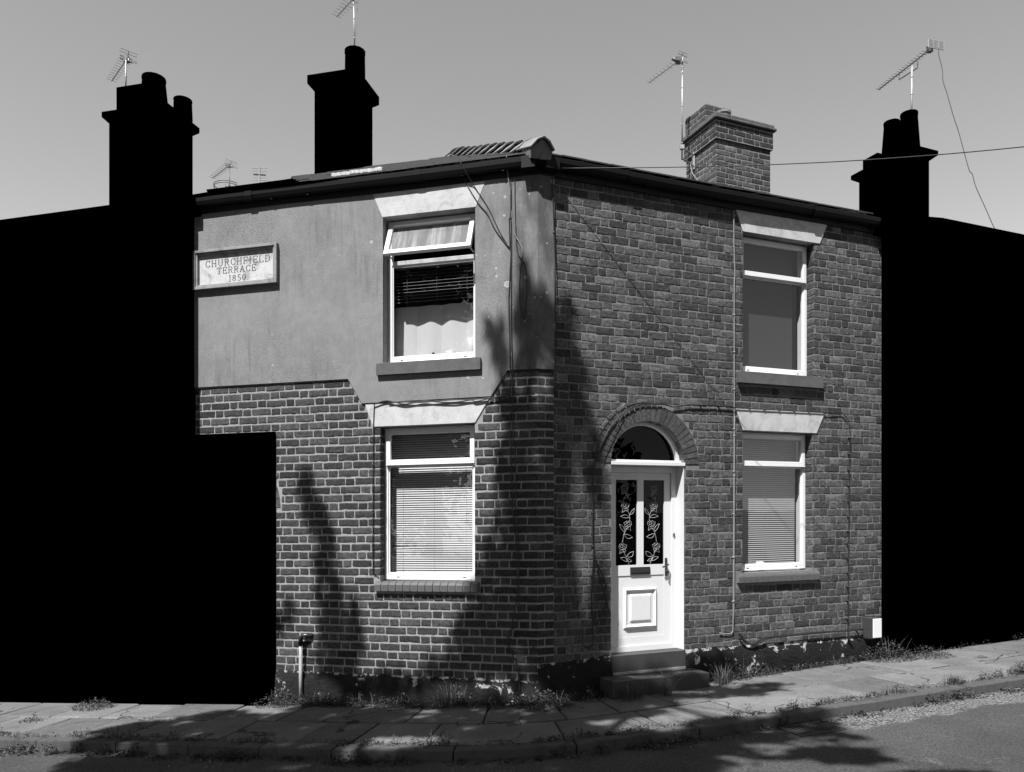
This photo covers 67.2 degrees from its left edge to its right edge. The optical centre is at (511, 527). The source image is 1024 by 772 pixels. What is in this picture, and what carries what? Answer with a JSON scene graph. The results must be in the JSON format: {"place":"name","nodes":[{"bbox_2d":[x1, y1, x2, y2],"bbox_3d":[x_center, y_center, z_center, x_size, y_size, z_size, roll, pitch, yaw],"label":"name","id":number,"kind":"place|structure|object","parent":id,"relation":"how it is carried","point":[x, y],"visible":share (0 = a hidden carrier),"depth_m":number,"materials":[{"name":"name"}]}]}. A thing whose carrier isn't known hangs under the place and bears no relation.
{"place":"outdoors","nodes":[
{"label":"outdoors","id":0,"kind":"place"},
{"bbox_2d":[211,159,237,187],"bbox_3d":[-7.251,-8.551,19.190,1.298,0.923,0.674,0,0,37],"label":"tv aerial","id":1,"kind":"object","parent":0,"point":[229,165],"visible":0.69,"depth_m":18.96,"materials":[{"name":"metal"}]},
{"bbox_2d":[244,167,266,184],"bbox_3d":[-6.422,-8.489,19.000,0.770,0.799,0.044,0,0,0],"label":"tv aerial","id":2,"kind":"object","parent":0,"point":[259,174],"visible":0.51,"depth_m":18.99,"materials":[{"name":"metal"}]},
{"bbox_2d":[0,639,1023,751],"bbox_3d":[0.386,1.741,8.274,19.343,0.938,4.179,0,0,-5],"label":"pavement","id":3,"kind":"structure","parent":0,"point":[773,693],"depth_m":7.32,"materials":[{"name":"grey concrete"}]},
{"bbox_2d":[18,716,43,723],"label":"weed clump","id":4,"kind":"object","parent":3,"relation":"on","point":[30,719],"visible":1,"depth_m":7.69,"materials":[{"name":"grey plant"}]},
{"bbox_2d":[72,697,117,710],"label":"weed clump","id":5,"kind":"object","parent":3,"relation":"on","point":[110,705],"visible":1,"depth_m":8.21,"materials":[{"name":"grey plant"}]},
{"bbox_2d":[252,689,302,707],"bbox_3d":[-2.434,1.742,8.009,0.532,0.200,0.417,0,0,0],"label":"weed clump","id":6,"kind":"object","parent":3,"relation":"on","point":[275,700],"visible":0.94,"depth_m":7.96,"materials":[{"name":"grey plant"}]},
{"bbox_2d":[294,693,330,706],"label":"weed clump","id":7,"kind":"object","parent":3,"relation":"on","point":[313,700],"visible":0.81,"depth_m":7.89,"materials":[{"name":"grey plant"}]},
{"bbox_2d":[426,680,470,710],"bbox_3d":[-0.611,1.618,7.514,0.499,0.287,0.443,0,0,-21],"label":"weed clump","id":8,"kind":"object","parent":3,"relation":"on","point":[451,696],"visible":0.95,"depth_m":7.53,"materials":[{"name":"grey plant"}]},
{"bbox_2d":[515,688,575,711],"bbox_3d":[0.313,1.611,7.314,0.583,0.226,0.448,0,0,0],"label":"weed clump","id":9,"kind":"object","parent":3,"relation":"on","point":[546,698],"visible":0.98,"depth_m":7.30,"materials":[{"name":"grey plant"}]},
{"bbox_2d":[135,655,1014,724],"bbox_3d":[0.233,1.723,8.335,15.152,0.704,3.008,0,0,-4],"label":"joint moss","id":10,"kind":"object","parent":3,"relation":"on","point":[444,723],"visible":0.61,"depth_m":7.49,"materials":[{"name":"grey plant"}]},
{"bbox_2d":[272,641,975,708],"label":"wall foot grass","id":11,"kind":"structure","parent":3,"relation":"on","point":[543,703],"depth_m":7.80,"materials":[{"name":"plant"}]},
{"bbox_2d":[615,679,648,702],"bbox_3d":[1.164,1.559,7.441,0.412,0.239,0.417,0,0,0],"label":"weed clump","id":12,"kind":"object","parent":3,"relation":"on","point":[633,696],"visible":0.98,"depth_m":7.42,"materials":[{"name":"grey plant"}]},
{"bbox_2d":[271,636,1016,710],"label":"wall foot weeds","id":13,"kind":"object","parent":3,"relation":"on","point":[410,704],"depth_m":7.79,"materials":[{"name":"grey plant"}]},
{"bbox_2d":[652,669,685,695],"bbox_3d":[1.534,1.518,7.556,0.402,0.288,0.279,0,0,31],"label":"weed clump","id":14,"kind":"object","parent":3,"relation":"on","point":[665,692],"visible":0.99,"depth_m":7.56,"materials":[{"name":"grey plant"}]},
{"bbox_2d":[710,661,740,684],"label":"weed clump","id":15,"kind":"object","parent":3,"relation":"on","point":[724,680],"visible":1,"depth_m":8.00,"materials":[{"name":"grey plant"}]},
{"bbox_2d":[720,657,752,680],"bbox_3d":[2.350,1.465,8.275,0.460,0.315,0.342,0,0,34],"label":"weed clump","id":16,"kind":"object","parent":3,"relation":"on","point":[735,668],"visible":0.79,"depth_m":8.24,"materials":[{"name":"grey plant"}]},
{"bbox_2d":[859,638,919,662],"bbox_3d":[4.375,1.380,8.947,0.703,0.323,0.534,0,0,0],"label":"weed clump","id":17,"kind":"object","parent":3,"relation":"on","point":[893,644],"visible":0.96,"depth_m":8.91,"materials":[{"name":"grey plant"}]},
{"bbox_2d":[904,645,955,659],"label":"weed clump","id":18,"kind":"object","parent":3,"relation":"on","point":[927,651],"visible":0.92,"depth_m":8.98,"materials":[{"name":"grey plant"}]},
{"bbox_2d":[937,672,968,684],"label":"weed clump","id":19,"kind":"object","parent":3,"relation":"on","point":[954,680],"visible":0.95,"depth_m":7.51,"materials":[{"name":"grey plant"}]},
{"bbox_2d":[0,687,1023,771],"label":"road","id":20,"kind":"structure","parent":0,"point":[985,733],"depth_m":6.01,"materials":[{"name":"grey asphalt"}]},
{"bbox_2d":[0,72,337,706],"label":"black terrace house","id":21,"kind":"structure","parent":20,"relation":"on","point":[137,540],"depth_m":8.41,"materials":[{"name":"black"}]},
{"bbox_2d":[106,48,137,85],"bbox_3d":[-6.040,-6.840,11.868,0.247,0.611,0.887,0,0,-42],"label":"tv aerial","id":22,"kind":"object","parent":21,"relation":"attached to","point":[126,59],"visible":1,"depth_m":11.60,"materials":[{"name":"metal"}]},
{"bbox_2d":[307,45,378,179],"bbox_3d":[-2.457,-5.180,11.275,0.770,3.380,0.770,0,0,14],"label":"black chimney","id":23,"kind":"object","parent":21,"relation":"on","point":[346,100],"visible":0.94,"depth_m":10.99,"materials":[{"name":"black"}]},
{"bbox_2d":[332,0,356,44],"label":"tv aerial","id":24,"kind":"object","parent":23,"relation":"attached to","point":[353,4],"visible":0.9,"depth_m":11.19,"materials":[{"name":"metal"}]},
{"bbox_2d":[0,691,1010,770],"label":"gravel","id":25,"kind":"structure","parent":20,"relation":"on","point":[512,767],"depth_m":6.30,"materials":[{"name":"grey gravel"}]},
{"bbox_2d":[6,671,1014,763],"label":"kerb grass","id":26,"kind":"structure","parent":20,"relation":"on","point":[499,743],"depth_m":6.49,"materials":[{"name":"plant"}]},
{"bbox_2d":[0,674,1023,760],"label":"kerb","id":27,"kind":"structure","parent":20,"relation":"on","point":[376,752],"depth_m":6.45,"materials":[{"name":"concrete"}]},
{"bbox_2d":[1007,661,1023,674],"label":"weed clump","id":28,"kind":"object","parent":27,"relation":"on","point":[1021,669],"visible":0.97,"depth_m":7.87,"materials":[{"name":"grey plant"}]},
{"bbox_2d":[0,666,1023,766],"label":"kerb weeds","id":29,"kind":"object","parent":20,"relation":"on","point":[237,758],"visible":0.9,"depth_m":6.52,"materials":[{"name":"grey plant"}]},
{"bbox_2d":[194,103,883,705],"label":"corner house","id":30,"kind":"structure","parent":20,"relation":"on","point":[394,277],"depth_m":8.07,"materials":[{"name":"brick"}]},
{"bbox_2d":[193,242,278,290],"bbox_3d":[-2.966,-2.795,8.261,1.011,0.432,0.057,0,0,14],"label":"stone plaque","id":31,"kind":"object","parent":30,"relation":"attached to","point":[238,266],"visible":1,"depth_m":8.27,"materials":[{"name":"white stone"}]},
{"bbox_2d":[298,633,313,701],"bbox_3d":[-2.156,1.490,8.070,0.162,0.780,0.067,0,0,-19],"label":"drain pipe","id":32,"kind":"object","parent":30,"relation":"attached to","point":[302,636],"visible":0.91,"depth_m":8.05,"materials":[{"name":"white plastic"}]},
{"bbox_2d":[372,405,377,575],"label":"drop cable","id":33,"kind":"object","parent":30,"relation":"attached to","point":[372,497],"visible":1,"depth_m":7.91,"materials":[{"name":"grey plastic"}]},
{"bbox_2d":[383,213,474,362],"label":"window","id":34,"kind":"structure","parent":30,"relation":"in","point":[431,261],"depth_m":8.14,"materials":[{"name":"white plastic"}]},
{"bbox_2d":[385,425,474,580],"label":"window","id":35,"kind":"structure","parent":30,"relation":"in","point":[430,471],"depth_m":8.02,"materials":[{"name":"white plastic"}]},
{"bbox_2d":[374,393,534,404],"bbox_3d":[-0.598,-1.278,7.694,1.690,0.060,0.012,0,0,14],"label":"cable run","id":36,"kind":"object","parent":30,"relation":"attached to","point":[436,401],"visible":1,"depth_m":7.70,"materials":[{"name":"grey plastic"}]},
{"bbox_2d":[467,337,473,351],"bbox_3d":[-0.415,-1.826,7.914,0.090,0.240,0.088,0,0,0],"label":"vase","id":37,"kind":"object","parent":30,"relation":"on","point":[470,340],"visible":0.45,"depth_m":7.88,"materials":[{"name":"ceramic"}]},
{"bbox_2d":[460,162,508,246],"bbox_3d":[-0.264,-3.167,7.596,0.493,0.859,0.071,0,0,3],"label":"slanting cable","id":38,"kind":"object","parent":30,"relation":"attached to","point":[485,203],"visible":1,"depth_m":7.59,"materials":[{"name":"black rubber"}]},
{"bbox_2d":[464,178,508,247],"bbox_3d":[-0.253,-3.110,7.610,0.470,0.734,0.010,0,0,14],"label":"slanting cable","id":39,"kind":"object","parent":30,"relation":"attached to","point":[485,211],"visible":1,"depth_m":7.61,"materials":[{"name":"black rubber"}]},
{"bbox_2d":[506,155,522,257],"bbox_3d":[0.011,-3.121,7.529,0.174,0.978,0.082,0,0,-21],"label":"pale cable","id":40,"kind":"object","parent":30,"relation":"hanging from","point":[511,212],"visible":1,"depth_m":7.54,"materials":[{"name":"grey plastic"}]},
{"bbox_2d":[514,172,526,318],"bbox_3d":[0.084,-2.759,7.528,0.127,1.438,0.008,0,0,14],"label":"looped cable","id":41,"kind":"object","parent":30,"relation":"hanging from","point":[521,261],"visible":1,"depth_m":7.53,"materials":[{"name":"grey plastic"}]},
{"bbox_2d":[507,173,534,692],"bbox_3d":[0.089,-0.933,7.533,0.283,5.090,0.028,0,0,14],"label":"cable bundle","id":42,"kind":"object","parent":30,"relation":"attached to","point":[510,407],"visible":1,"depth_m":7.54,"materials":[{"name":"grey plastic"}]},
{"bbox_2d":[552,176,556,391],"bbox_3d":[0.416,-2.386,7.559,0.043,2.112,0.032,0,0,0],"label":"corner cable","id":43,"kind":"object","parent":30,"relation":"attached to","point":[555,282],"visible":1,"depth_m":7.55,"materials":[{"name":"black plastic"}]},
{"bbox_2d":[611,473,669,646],"bbox_3d":[1.351,0.328,8.141,0.737,1.820,0.189,0,0,-18],"label":"door","id":44,"kind":"structure","parent":30,"relation":"in","point":[640,502],"depth_m":8.13,"materials":[{"name":"white plastic"}]},
{"bbox_2d":[582,403,732,648],"bbox_3d":[1.546,-0.057,8.023,1.836,2.528,0.028,0,0,-22],"label":"arch cable","id":45,"kind":"object","parent":30,"relation":"attached to","point":[594,556],"visible":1,"depth_m":7.74,"materials":[{"name":"black plastic"}]},
{"bbox_2d":[647,50,697,179],"bbox_3d":[2.631,-6.121,11.902,0.504,2.183,1.212,0,0,-26],"label":"tv aerial","id":46,"kind":"object","parent":30,"relation":"attached to","point":[677,60],"visible":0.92,"depth_m":11.74,"materials":[{"name":"metal"}]},
{"bbox_2d":[719,210,735,633],"bbox_3d":[2.330,-1.147,8.345,0.210,4.602,0.028,0,0,-22],"label":"pale conduit","id":47,"kind":"object","parent":30,"relation":"attached to","point":[733,514],"visible":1,"depth_m":8.37,"materials":[{"name":"grey plastic"}]},
{"bbox_2d":[742,432,804,571],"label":"window","id":48,"kind":"structure","parent":30,"relation":"in","point":[773,464],"depth_m":8.89,"materials":[{"name":"white plastic"}]},
{"bbox_2d":[743,237,806,375],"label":"window","id":49,"kind":"structure","parent":30,"relation":"in","point":[774,273],"depth_m":8.87,"materials":[{"name":"white plastic"}]},
{"bbox_2d":[732,407,850,629],"bbox_3d":[3.168,-0.080,8.679,1.680,2.535,0.028,0,0,-22],"label":"hooped cable","id":50,"kind":"object","parent":30,"relation":"attached to","point":[848,516],"visible":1,"depth_m":8.97,"materials":[{"name":"black plastic"}]},
{"bbox_2d":[560,146,1023,168],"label":"overhead wire","id":51,"kind":"object","parent":30,"relation":"attached to","point":[797,163],"visible":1,"depth_m":6.90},
{"bbox_2d":[738,628,862,645],"bbox_3d":[3.285,1.255,8.698,1.790,0.246,0.020,0,0,-22],"label":"thick cable","id":52,"kind":"object","parent":30,"relation":"attached to","point":[771,637],"visible":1,"depth_m":8.66,"materials":[{"name":"black plastic"}]},
{"bbox_2d":[862,617,881,638],"bbox_3d":[4.222,1.173,9.040,0.140,0.239,0.158,0,0,-22],"label":"meter box","id":53,"kind":"object","parent":30,"relation":"attached to","point":[872,627],"visible":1,"depth_m":8.98,"materials":[{"name":"white plastic"}]},
{"bbox_2d":[873,618,881,637],"bbox_3d":[4.254,1.170,8.974,0.130,0.224,0.012,0,0,-22],"label":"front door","id":54,"kind":"structure","parent":53,"relation":"in","point":[877,623],"depth_m":8.97,"materials":[{"name":"white plastic"}]},
{"bbox_2d":[778,720,846,736],"bbox_3d":[2.515,1.691,6.458,0.460,0.051,0.298,0,0,-20],"label":"drain grate","id":55,"kind":"object","parent":20,"relation":"on","point":[812,728],"visible":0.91,"depth_m":6.45,"materials":[{"name":"metal"}]},
{"bbox_2d":[851,109,1023,656],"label":"black terrace building","id":56,"kind":"structure","parent":20,"relation":"on","point":[952,429],"depth_m":9.45,"materials":[{"name":"black"}]},
{"bbox_2d":[878,39,943,108],"bbox_3d":[6.412,-6.994,12.542,0.293,1.112,1.280,0,0,-14],"label":"tv aerial","id":57,"kind":"object","parent":56,"relation":"attached to","point":[933,44],"visible":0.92,"depth_m":12.32,"materials":[{"name":"metal"}]},
{"bbox_2d":[938,47,994,227],"bbox_3d":[7.172,-5.875,11.928,1.154,3.130,0.012,0,0,0],"label":"hanging lead","id":58,"kind":"object","parent":57,"relation":"hanging from","point":[960,138],"visible":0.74,"depth_m":11.92,"materials":[{"name":"metal"}]},
{"bbox_2d":[0,0,1023,233],"label":"sky","id":59,"kind":"structure","parent":0,"point":[445,75],"materials":[{"name":"grey"}]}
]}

